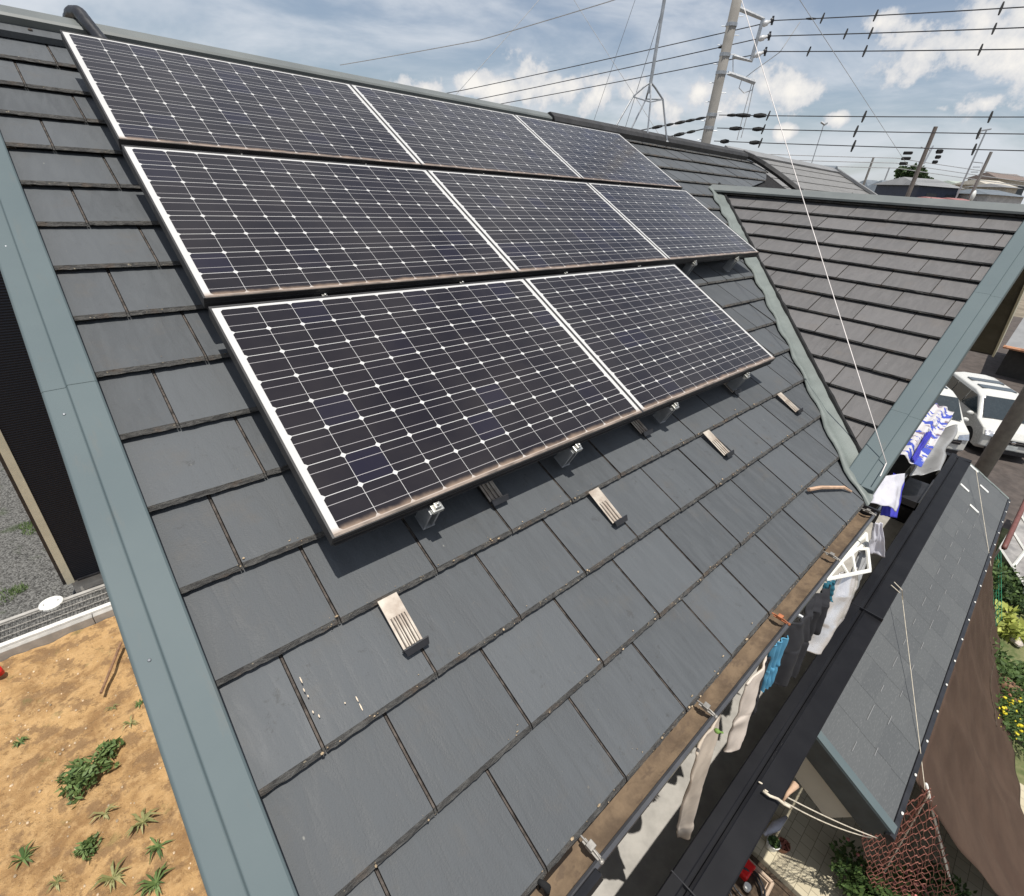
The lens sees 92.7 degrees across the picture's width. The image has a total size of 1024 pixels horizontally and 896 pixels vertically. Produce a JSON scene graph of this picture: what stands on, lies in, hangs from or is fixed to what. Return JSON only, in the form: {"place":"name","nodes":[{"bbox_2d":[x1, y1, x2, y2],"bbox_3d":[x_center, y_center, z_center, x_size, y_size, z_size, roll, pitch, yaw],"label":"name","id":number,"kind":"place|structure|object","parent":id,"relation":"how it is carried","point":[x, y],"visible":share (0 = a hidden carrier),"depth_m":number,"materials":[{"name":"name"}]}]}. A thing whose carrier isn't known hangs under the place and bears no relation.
{"place":"outdoors","nodes":[
{"label":"outdoors","id":0,"kind":"place"},
{"bbox_2d":[0,462,76,620],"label":"gravel yard","id":1,"kind":"structure","parent":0,"point":[24,559],"depth_m":9.81,"materials":[{"name":"gravel"}]},
{"bbox_2d":[38,596,63,611],"bbox_3d":[-8.383,2.875,8.900,0.350,0.166,0.350,-21,38,-38],"label":"drain cover","id":2,"kind":"object","parent":1,"relation":"on","point":[50,603],"visible":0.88,"depth_m":8.84,"materials":[{"name":"white plastic"}]},
{"bbox_2d":[0,271,103,592],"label":"black house","id":3,"kind":"structure","parent":1,"relation":"on","point":[32,462],"depth_m":7.93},
{"bbox_2d":[0,584,104,624],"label":"gravel edging","id":4,"kind":"object","parent":1,"relation":"on","point":[37,609],"depth_m":8.75,"materials":[{"name":"concrete"}]},
{"bbox_2d":[0,587,109,642],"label":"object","id":5,"kind":"object","parent":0,"point":[40,619],"depth_m":8.68,"materials":[{"name":"metal"}]},
{"bbox_2d":[0,586,108,641],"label":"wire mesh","id":6,"kind":"object","parent":5,"relation":"on","point":[50,613],"visible":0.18,"depth_m":8.63,"materials":[{"name":"metal"}]},
{"bbox_2d":[0,616,206,895],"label":"sandy soil","id":7,"kind":"structure","parent":0,"point":[146,784],"depth_m":6.53,"materials":[{"name":"soil"}]},
{"bbox_2d":[9,840,41,869],"bbox_3d":[-5.777,4.805,5.777,0.296,0.104,0.309,-9,32,-23],"label":"weed","id":8,"kind":"object","parent":7,"relation":"on","point":[24,855],"visible":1,"depth_m":5.78,"materials":[{"name":"green plant"}]},
{"bbox_2d":[0,602,114,661],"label":"kerb wall","id":9,"kind":"structure","parent":7,"relation":"on","point":[47,634],"depth_m":8.35,"materials":[{"name":"concrete"}]},
{"bbox_2d":[70,831,102,860],"bbox_3d":[-5.112,4.777,5.880,0.319,0.206,0.328,9,29,9],"label":"weed","id":10,"kind":"object","parent":7,"relation":"on","point":[85,848],"visible":1,"depth_m":5.84,"materials":[{"name":"green plant"}]},
{"bbox_2d":[54,755,119,809],"bbox_3d":[-5.741,4.313,6.495,0.612,0.341,0.634,13,30,16],"label":"weed","id":11,"kind":"object","parent":7,"relation":"on","point":[80,772],"visible":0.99,"depth_m":6.42,"materials":[{"name":"green plant"}]},
{"bbox_2d":[0,637,193,895],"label":"pebbles","id":12,"kind":"object","parent":7,"relation":"on","point":[69,826],"visible":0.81,"depth_m":6.50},
{"bbox_2d":[93,735,124,759],"bbox_3d":[-5.617,4.169,6.817,0.325,0.259,0.358,11,30,13],"label":"weed","id":13,"kind":"object","parent":7,"relation":"on","point":[109,749],"visible":0.98,"depth_m":6.78,"materials":[{"name":"green plant"}]},
{"bbox_2d":[89,855,130,891],"bbox_3d":[-4.649,4.955,5.678,0.385,0.106,0.360,-3,30,-14],"label":"weed","id":14,"kind":"object","parent":7,"relation":"on","point":[115,876],"visible":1,"depth_m":5.65,"materials":[{"name":"green plant"}]},
{"bbox_2d":[100,642,121,693],"bbox_3d":[-6.428,3.509,7.841,0.062,0.083,0.928,-6,30,-18],"label":"stick","id":15,"kind":"object","parent":7,"relation":"on","point":[110,669],"visible":1,"depth_m":7.77,"materials":[{"name":"brown wood"}]},
{"bbox_2d":[125,807,159,835],"bbox_3d":[-4.663,4.681,6.155,0.407,0.130,0.354,-21,38,-38],"label":"weed","id":16,"kind":"object","parent":7,"relation":"on","point":[143,819],"visible":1,"depth_m":6.16,"materials":[{"name":"green plant"}]},
{"bbox_2d":[135,861,174,895],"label":"weed","id":17,"kind":"object","parent":7,"relation":"on","point":[153,883],"visible":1,"depth_m":5.63,"materials":[{"name":"green plant"}]},
{"bbox_2d":[145,837,174,864],"bbox_3d":[-4.338,4.857,5.902,0.348,0.106,0.280,8,29,6],"label":"weed","id":18,"kind":"object","parent":7,"relation":"on","point":[157,846],"visible":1,"depth_m":5.93,"materials":[{"name":"green plant"}]},
{"bbox_2d":[341,0,613,64],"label":"power line","id":19,"kind":"object","parent":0,"point":[484,38],"visible":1,"depth_m":25.75,"materials":[{"name":"grey metal"}]},
{"bbox_2d":[0,0,1023,203],"label":"sky","id":20,"kind":"structure","parent":0,"point":[325,34],"materials":[{"name":"blue"}]},
{"bbox_2d":[763,871,788,895],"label":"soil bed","id":21,"kind":"object","parent":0,"point":[776,890],"depth_m":5.99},
{"bbox_2d":[728,858,773,895],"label":"planter","id":22,"kind":"object","parent":21,"relation":"on","point":[767,881],"visible":0.33,"depth_m":5.84,"materials":[{"name":"beige plastic"}]},
{"bbox_2d":[739,859,755,881],"bbox_3d":[2.835,5.119,5.971,0.222,0.106,0.199,-17,35,-33],"label":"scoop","id":23,"kind":"object","parent":22,"relation":"in","point":[745,875],"visible":0.47,"depth_m":5.90,"materials":[{"name":"red plastic"}]},
{"bbox_2d":[729,867,765,895],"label":"hose","id":24,"kind":"object","parent":22,"relation":"in","point":[763,892],"visible":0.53,"depth_m":5.76,"materials":[{"name":"black rubber"}]},
{"bbox_2d":[778,837,790,853],"bbox_3d":[3.486,5.116,6.281,0.163,0.140,0.168,-21,38,-38],"label":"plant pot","id":25,"kind":"object","parent":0,"point":[785,847],"visible":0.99,"depth_m":6.25,"materials":[{"name":"ceramic"}]},
{"bbox_2d":[741,0,886,462],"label":"guy wire","id":26,"kind":"object","parent":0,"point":[817,244],"visible":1,"depth_m":3.71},
{"bbox_2d":[752,777,1023,895],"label":"patio","id":27,"kind":"structure","parent":0,"point":[801,867],"depth_m":6.36,"materials":[{"name":"tile"}]},
{"bbox_2d":[0,4,1023,895],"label":"house","id":28,"kind":"structure","parent":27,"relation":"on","point":[530,678],"depth_m":1.95,"materials":[{"name":"tile"}]},
{"bbox_2d":[62,5,107,38],"bbox_3d":[-2.612,-2.486,3.017,1.147,0.387,0.116,24,34,31],"label":"cable conduit","id":29,"kind":"object","parent":28,"relation":"attached to","point":[84,19],"visible":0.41,"depth_m":2.88,"materials":[{"name":"black metal"}]},
{"bbox_2d":[60,30,421,168],"bbox_3d":[-1.510,-1.972,2.947,1.622,0.167,1.102,-21,65,-38],"label":"solar panel","id":30,"kind":"object","parent":28,"relation":"attached to","point":[145,96],"visible":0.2,"depth_m":2.75,"materials":[{"name":"black glass"}]},
{"bbox_2d":[121,145,517,308],"bbox_3d":[-0.884,-1.131,2.572,1.622,0.167,1.102,-21,65,-38],"label":"solar panel","id":31,"kind":"object","parent":28,"relation":"attached to","point":[239,228],"visible":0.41,"depth_m":2.36,"materials":[{"name":"black glass"}]},
{"bbox_2d":[208,278,642,546],"bbox_3d":[-0.258,-0.291,2.197,1.622,0.167,1.102,-21,65,-38],"label":"solar panel","id":32,"kind":"object","parent":28,"relation":"attached to","point":[377,409],"visible":1,"depth_m":1.96,"materials":[{"name":"black glass"}]},
{"bbox_2d":[350,84,582,181],"bbox_3d":[-0.307,-2.426,3.936,1.622,0.167,1.102,-21,65,-38],"label":"solar panel","id":33,"kind":"object","parent":28,"relation":"attached to","point":[431,134],"visible":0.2,"depth_m":3.78,"materials":[{"name":"black glass"}]},
{"bbox_2d":[426,169,669,277],"bbox_3d":[0.319,-1.586,3.561,1.622,0.167,1.102,-21,65,-38],"label":"solar panel","id":34,"kind":"object","parent":28,"relation":"attached to","point":[530,227],"visible":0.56,"depth_m":3.40,"materials":[{"name":"black glass"}]},
{"bbox_2d":[514,114,682,189],"bbox_3d":[0.895,-2.881,4.925,1.622,0.167,1.102,-21,65,-38],"label":"solar panel","id":35,"kind":"object","parent":28,"relation":"on","point":[593,155],"visible":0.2,"depth_m":4.79,"materials":[{"name":"black glass"}]},
{"bbox_2d":[616,0,668,142],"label":"antenna mast","id":36,"kind":"object","parent":28,"relation":"on","point":[650,84],"visible":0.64,"depth_m":6.44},
{"bbox_2d":[524,264,774,423],"bbox_3d":[0.945,-0.746,3.186,1.622,0.167,1.102,-21,65,-38],"label":"solar panel","id":37,"kind":"object","parent":28,"relation":"attached to","point":[661,341],"visible":0.98,"depth_m":3.01,"materials":[{"name":"black glass"}]},
{"bbox_2d":[587,182,758,275],"bbox_3d":[1.521,-2.040,4.550,1.622,0.167,1.102,-21,65,-38],"label":"solar panel","id":38,"kind":"object","parent":28,"relation":"attached to","point":[685,227],"visible":0.94,"depth_m":4.41,"materials":[{"name":"black glass"}]},
{"bbox_2d":[676,714,720,840],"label":"trousers","id":39,"kind":"object","parent":28,"relation":"hanging from","point":[698,775],"visible":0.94,"depth_m":2.29,"materials":[{"name":"beige fabric"}]},
{"bbox_2d":[723,656,766,751],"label":"trousers","id":40,"kind":"object","parent":28,"relation":"hanging from","point":[737,732],"visible":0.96,"depth_m":2.49,"materials":[{"name":"beige fabric"}]},
{"bbox_2d":[750,656,770,716],"bbox_3d":[1.345,1.341,2.685,0.204,0.488,0.070,-21,38,-38],"label":"shirt","id":41,"kind":"object","parent":28,"relation":"hanging from","point":[767,662],"visible":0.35,"depth_m":2.63,"materials":[{"name":"black fabric"}]},
{"bbox_2d":[761,635,788,692],"bbox_3d":[1.427,1.193,2.674,0.146,0.369,0.060,-13,33,-28],"label":"towel","id":42,"kind":"object","parent":28,"relation":"hanging from","point":[775,653],"visible":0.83,"depth_m":2.66,"materials":[{"name":"blue fabric"}]},
{"bbox_2d":[782,781,799,801],"bbox_3d":[1.646,2.031,2.878,0.128,0.073,0.045,-21,38,-38],"label":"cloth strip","id":43,"kind":"object","parent":28,"relation":"attached to","point":[793,786],"visible":0.97,"depth_m":2.88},
{"bbox_2d":[774,614,809,686],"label":"trousers","id":44,"kind":"object","parent":28,"relation":"hanging from","point":[796,648],"visible":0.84,"depth_m":2.77,"materials":[{"name":"black fabric"}]},
{"bbox_2d":[804,585,830,640],"bbox_3d":[1.843,1.026,2.973,0.294,0.310,0.103,-12,33,-27],"label":"shirt","id":45,"kind":"object","parent":28,"relation":"hanging from","point":[817,606],"visible":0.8,"depth_m":2.95,"materials":[{"name":"black fabric"}]},
{"bbox_2d":[758,781,877,838],"bbox_3d":[2.251,2.608,3.467,1.814,1.676,0.009,-4,30,-15],"label":"rope","id":46,"kind":"object","parent":28,"relation":"attached to","point":[825,816],"visible":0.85,"depth_m":3.44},
{"bbox_2d":[764,789,872,838],"bbox_3d":[2.243,2.625,3.456,1.784,1.696,0.009,-5,30,-16],"label":"rope","id":47,"kind":"object","parent":28,"relation":"attached to","point":[823,821],"visible":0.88,"depth_m":3.44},
{"bbox_2d":[825,532,871,581],"bbox_3d":[2.268,0.746,3.203,0.769,0.042,0.180,-21,38,-38],"label":"hanger frame","id":48,"kind":"object","parent":28,"relation":"attached to","point":[853,550],"visible":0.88,"depth_m":3.19,"materials":[{"name":"white plastic"}]},
{"bbox_2d":[807,567,857,654],"bbox_3d":[2.083,1.057,3.166,0.396,0.518,0.136,-21,38,-38],"label":"towel","id":49,"kind":"object","parent":48,"relation":"hanging from","point":[844,592],"visible":0.79,"depth_m":3.12,"materials":[{"name":"white fabric"}]},
{"bbox_2d":[851,550,866,598],"bbox_3d":[2.370,0.869,3.362,0.077,0.280,0.334,23,34,30],"label":"garment bag","id":50,"kind":"object","parent":48,"relation":"hanging from","point":[860,561],"visible":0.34,"depth_m":3.35,"materials":[{"name":"grey plastic"}]},
{"bbox_2d":[869,522,884,556],"bbox_3d":[2.482,0.617,3.301,0.164,0.264,0.051,5,29,2],"label":"towel","id":51,"kind":"object","parent":48,"relation":"hanging from","point":[877,543],"visible":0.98,"depth_m":3.30,"materials":[{"name":"white fabric"}]},
{"bbox_2d":[871,473,904,511],"bbox_3d":[2.751,0.336,3.579,0.524,0.259,0.176,-14,34,-30],"label":"shirt","id":52,"kind":"object","parent":28,"relation":"hanging from","point":[887,492],"visible":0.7,"depth_m":3.58,"materials":[{"name":"white fabric"}]},
{"bbox_2d":[880,473,903,517],"bbox_3d":[2.916,0.362,3.719,0.126,0.274,0.360,21,33,27],"label":"shirt","id":53,"kind":"object","parent":28,"relation":"hanging from","point":[888,511],"visible":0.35,"depth_m":3.68,"materials":[{"name":"blue fabric"}]},
{"bbox_2d":[902,600,924,788],"bbox_3d":[4.164,2.432,5.078,0.007,0.726,1.861,14,30,17],"label":"string","id":54,"kind":"object","parent":28,"relation":"hanging from","point":[913,694],"visible":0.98,"depth_m":5.00,"materials":[{"name":"fabric"}]},
{"bbox_2d":[900,477,933,510],"bbox_3d":[3.752,0.396,4.560,0.650,0.080,0.180,-21,38,-38],"label":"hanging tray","id":55,"kind":"object","parent":28,"relation":"hanging from","point":[914,491],"visible":0.81,"depth_m":4.56,"materials":[{"name":"black plastic"}]},
{"bbox_2d":[909,424,957,475],"bbox_3d":[3.918,-0.027,4.614,1.440,0.268,0.383,-21,38,-38],"label":"cloth cover","id":56,"kind":"object","parent":28,"relation":"on","point":[935,460],"visible":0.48,"depth_m":4.54,"materials":[{"name":"white fabric"}]},
{"bbox_2d":[900,403,953,466],"bbox_3d":[3.974,-0.163,4.654,1.877,0.099,0.197,-22,38,-39],"label":"towel","id":57,"kind":"object","parent":56,"relation":"on","point":[940,416],"visible":0.81,"depth_m":4.62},
{"bbox_2d":[912,431,931,461],"bbox_3d":[3.614,-0.017,4.299,0.050,0.086,0.692,28,37,36],"label":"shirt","id":58,"kind":"object","parent":57,"relation":"on","point":[925,439],"visible":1,"depth_m":4.30,"materials":[{"name":"blue fabric"}]},
{"bbox_2d":[749,854,795,895],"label":"patio kerb","id":59,"kind":"structure","parent":27,"relation":"on","point":[773,877],"depth_m":6.11,"materials":[{"name":"concrete"}]},
{"bbox_2d":[766,834,780,851],"bbox_3d":[3.361,5.091,6.282,0.170,0.165,0.170,-21,38,-38],"label":"plant pot","id":60,"kind":"object","parent":27,"relation":"on","point":[773,843],"visible":1,"depth_m":6.25,"materials":[{"name":"white plastic"}]},
{"bbox_2d":[763,815,787,835],"bbox_3d":[3.485,4.992,6.443,0.454,0.120,0.119,-6,31,-18],"label":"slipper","id":61,"kind":"object","parent":27,"relation":"on","point":[775,826],"visible":1,"depth_m":6.41,"materials":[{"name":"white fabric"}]},
{"bbox_2d":[828,835,900,895],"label":"garden plant","id":62,"kind":"object","parent":27,"relation":"on","point":[856,883],"visible":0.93,"depth_m":5.77,"materials":[{"name":"green plant"}]},
{"bbox_2d":[870,862,939,895],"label":"garden plant","id":63,"kind":"object","parent":27,"relation":"on","point":[919,888],"visible":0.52,"depth_m":5.86,"materials":[{"name":"green plant"}]},
{"bbox_2d":[916,861,977,895],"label":"garden plant","id":64,"kind":"object","parent":27,"relation":"on","point":[951,886],"visible":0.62,"depth_m":5.88,"materials":[{"name":"green plant"}]},
{"bbox_2d":[916,531,1023,895],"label":"shade mesh","id":65,"kind":"object","parent":27,"relation":"on","point":[971,780],"visible":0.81,"depth_m":5.96,"materials":[{"name":"fabric"}]},
{"bbox_2d":[861,788,957,895],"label":"garden net","id":66,"kind":"object","parent":65,"relation":"hanging from","point":[906,849],"visible":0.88,"depth_m":5.14,"materials":[{"name":"fabric"}]},
{"bbox_2d":[878,789,927,872],"bbox_3d":[4.072,4.075,5.127,0.658,2.156,0.018,-5,30,-17],"label":"rope","id":67,"kind":"object","parent":66,"relation":"attached to","point":[909,819],"visible":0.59,"depth_m":4.97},
{"bbox_2d":[882,791,929,874],"bbox_3d":[4.104,4.085,5.113,0.682,2.154,0.012,-5,30,-16],"label":"rope","id":68,"kind":"object","parent":66,"relation":"attached to","point":[911,824],"visible":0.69,"depth_m":5.01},
{"bbox_2d":[925,783,951,880],"bbox_3d":[4.526,4.128,5.167,1.544,2.294,0.028,1,29,-6],"label":"pole stake","id":69,"kind":"object","parent":65,"relation":"attached to","point":[936,824],"visible":0.69,"depth_m":5.12,"materials":[{"name":"white plastic"}]},
{"bbox_2d":[1001,499,1023,549],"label":"rail","id":70,"kind":"object","parent":65,"relation":"attached to","point":[1011,532],"visible":1,"depth_m":10.06,"materials":[{"name":"metal"}]},
{"bbox_2d":[770,154,1023,176],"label":"power line","id":71,"kind":"object","parent":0,"point":[889,157],"visible":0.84,"depth_m":40.02,"materials":[{"name":"rubber"}]},
{"bbox_2d":[872,177,963,197],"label":"distant house","id":72,"kind":"structure","parent":0,"point":[924,187],"depth_m":41.06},
{"bbox_2d":[837,166,1021,185],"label":"power line","id":73,"kind":"object","parent":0,"point":[928,172],"visible":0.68,"depth_m":40.61,"materials":[{"name":"rubber"}]},
{"bbox_2d":[955,316,1023,536],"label":"road","id":74,"kind":"structure","parent":0,"point":[1006,476],"depth_m":17.24,"materials":[{"name":"asphalt"}]},
{"bbox_2d":[697,0,774,143],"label":"utility pole","id":75,"kind":"object","parent":74,"relation":"on","point":[736,7],"visible":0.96,"depth_m":13.43,"materials":[{"name":"concrete"}]},
{"bbox_2d":[448,24,759,92],"bbox_3d":[-0.372,-13.049,17.343,16.692,2.171,0.770,19,32,24],"label":"power line","id":76,"kind":"object","parent":75,"relation":"attached to","point":[607,58],"visible":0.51,"depth_m":15.42,"materials":[{"name":"rubber"}]},
{"bbox_2d":[479,39,754,98],"bbox_3d":[-0.312,-12.750,17.566,16.523,2.267,1.144,18,32,24],"label":"power line","id":77,"kind":"object","parent":75,"relation":"attached to","point":[719,47],"visible":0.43,"depth_m":15.39,"materials":[{"name":"rubber"}]},
{"bbox_2d":[501,55,750,103],"bbox_3d":[-0.202,-12.491,17.860,16.397,2.297,1.676,18,32,23],"label":"power line","id":78,"kind":"object","parent":75,"relation":"attached to","point":[621,81],"visible":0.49,"depth_m":15.79,"materials":[{"name":"rubber"}]},
{"bbox_2d":[642,117,705,129],"bbox_3d":[3.776,-10.087,15.611,5.042,0.897,0.277,23,34,30],"label":"power line","id":79,"kind":"object","parent":75,"relation":"attached to","point":[675,123],"visible":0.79,"depth_m":14.64,"materials":[{"name":"rubber"}]},
{"bbox_2d":[715,138,1023,154],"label":"power line","id":80,"kind":"object","parent":75,"relation":"attached to","point":[754,142],"visible":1,"depth_m":13.09,"materials":[{"name":"metal"}]},
{"bbox_2d":[718,124,1023,138],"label":"power line","id":81,"kind":"object","parent":75,"relation":"attached to","point":[736,128],"visible":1,"depth_m":13.01,"materials":[{"name":"metal"}]},
{"bbox_2d":[719,111,1023,122],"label":"power line","id":82,"kind":"object","parent":75,"relation":"attached to","point":[757,115],"visible":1,"depth_m":12.89,"materials":[{"name":"rubber"}]},
{"bbox_2d":[767,44,1023,56],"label":"power line","id":83,"kind":"object","parent":75,"relation":"attached to","point":[865,51],"visible":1,"depth_m":11.73,"materials":[{"name":"metal"}]},
{"bbox_2d":[771,23,1023,39],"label":"power line","id":84,"kind":"object","parent":75,"relation":"attached to","point":[871,31],"visible":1,"depth_m":11.59,"materials":[{"name":"rubber"}]},
{"bbox_2d":[774,1,1023,23],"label":"power line","id":85,"kind":"object","parent":75,"relation":"attached to","point":[999,12],"visible":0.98,"depth_m":11.58,"materials":[{"name":"metal"}]},
{"bbox_2d":[724,145,877,194],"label":"neighbour house","id":86,"kind":"structure","parent":74,"relation":"on","point":[813,177],"depth_m":11.44,"materials":[{"name":"stone"}]},
{"bbox_2d":[899,126,943,196],"bbox_3d":[28.138,-16.334,36.150,2.887,12.264,1.697,-15,34,-30],"label":"utility pole","id":87,"kind":"object","parent":74,"relation":"on","point":[923,159],"visible":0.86,"depth_m":33.63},
{"bbox_2d":[799,160,1023,181],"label":"power line","id":88,"kind":"object","parent":87,"relation":"attached to","point":[910,165],"visible":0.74,"depth_m":40.27,"materials":[{"name":"rubber"}]},
{"bbox_2d":[931,386,968,453],"bbox_3d":[15.290,-1.510,18.376,2.182,1.888,4.730,13,30,16],"label":"parked car","id":89,"kind":"object","parent":74,"relation":"on","point":[948,398],"visible":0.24,"depth_m":16.88,"materials":[{"name":"white paint"}]},
{"bbox_2d":[955,128,991,197],"bbox_3d":[33.515,-17.451,38.123,0.684,13.031,3.564,27,36,34],"label":"utility pole","id":90,"kind":"object","parent":74,"relation":"on","point":[985,130],"visible":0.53,"depth_m":35.10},
{"bbox_2d":[967,152,992,199],"bbox_3d":[33.765,-16.331,37.881,0.733,11.343,1.722,15,31,19],"label":"utility pole","id":91,"kind":"object","parent":74,"relation":"on","point":[983,167],"visible":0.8,"depth_m":35.21,"materials":[{"name":"concrete"}]},
{"bbox_2d":[946,372,1023,457],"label":"parked car","id":92,"kind":"object","parent":74,"relation":"on","point":[986,402],"visible":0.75,"depth_m":17.56,"materials":[{"name":"white paint"}]},
{"bbox_2d":[974,387,1023,476],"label":"utility pole","id":93,"kind":"object","parent":74,"relation":"on","point":[1000,440],"depth_m":12.97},
{"bbox_2d":[956,189,1023,203],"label":"distant house","id":94,"kind":"structure","parent":0,"point":[985,195],"depth_m":38.52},
{"bbox_2d":[994,528,1023,784],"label":"lawn","id":95,"kind":"structure","parent":0,"point":[1016,652],"depth_m":9.46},
{"bbox_2d":[993,550,1001,625],"bbox_3d":[10.306,3.074,10.441,0.012,0.604,2.844,26,36,34],"label":"green net","id":96,"kind":"object","parent":95,"relation":"on","point":[1000,591],"visible":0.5,"depth_m":10.12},
{"bbox_2d":[992,637,1023,707],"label":"garden plant","id":97,"kind":"object","parent":95,"relation":"on","point":[1013,671],"visible":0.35,"depth_m":8.53,"materials":[{"name":"green plant"}]},
{"bbox_2d":[992,559,1023,613],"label":"garden plant","id":98,"kind":"object","parent":95,"relation":"on","point":[1004,570],"visible":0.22,"depth_m":10.47,"materials":[{"name":"green plant"}]},
{"bbox_2d":[993,564,1023,614],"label":"garden plant","id":99,"kind":"object","parent":95,"relation":"on","point":[1010,598],"visible":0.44,"depth_m":10.39,"materials":[{"name":"green plant"}]},
{"bbox_2d":[994,513,1023,606],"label":"cold frame","id":100,"kind":"object","parent":95,"relation":"on","point":[1013,553],"visible":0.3,"depth_m":11.44,"materials":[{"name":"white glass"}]},
{"bbox_2d":[995,693,1023,751],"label":"garden plant","id":101,"kind":"object","parent":95,"relation":"on","point":[1015,708],"visible":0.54,"depth_m":7.81,"materials":[{"name":"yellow plant"}]},
{"bbox_2d":[995,599,1023,642],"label":"garden plant","id":102,"kind":"object","parent":95,"relation":"on","point":[1010,623],"visible":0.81,"depth_m":9.83,"materials":[{"name":"yellow plant"}]},
{"bbox_2d":[995,318,1023,380],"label":"grey shed","id":103,"kind":"structure","parent":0,"point":[1011,365],"depth_m":25.47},
{"bbox_2d":[1014,294,1023,317],"bbox_3d":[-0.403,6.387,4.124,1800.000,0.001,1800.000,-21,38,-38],"label":"ground","id":104,"kind":"structure","parent":0,"point":[1019,312],"depth_m":45.63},
{"bbox_2d":[893,162,928,178],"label":"tree","id":105,"kind":"object","parent":104,"relation":"on","point":[900,173],"visible":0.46,"depth_m":63.10,"materials":[{"name":"green plant"}]},
{"bbox_2d":[952,179,1015,189],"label":"distant house","id":106,"kind":"structure","parent":104,"relation":"on","point":[969,183],"depth_m":54.01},
{"bbox_2d":[966,183,1022,195],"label":"distant house","id":107,"kind":"structure","parent":104,"relation":"on","point":[1004,188],"depth_m":49.14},
{"bbox_2d":[967,172,1023,194],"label":"distant house","id":108,"kind":"structure","parent":104,"relation":"on","point":[1010,177],"depth_m":58.78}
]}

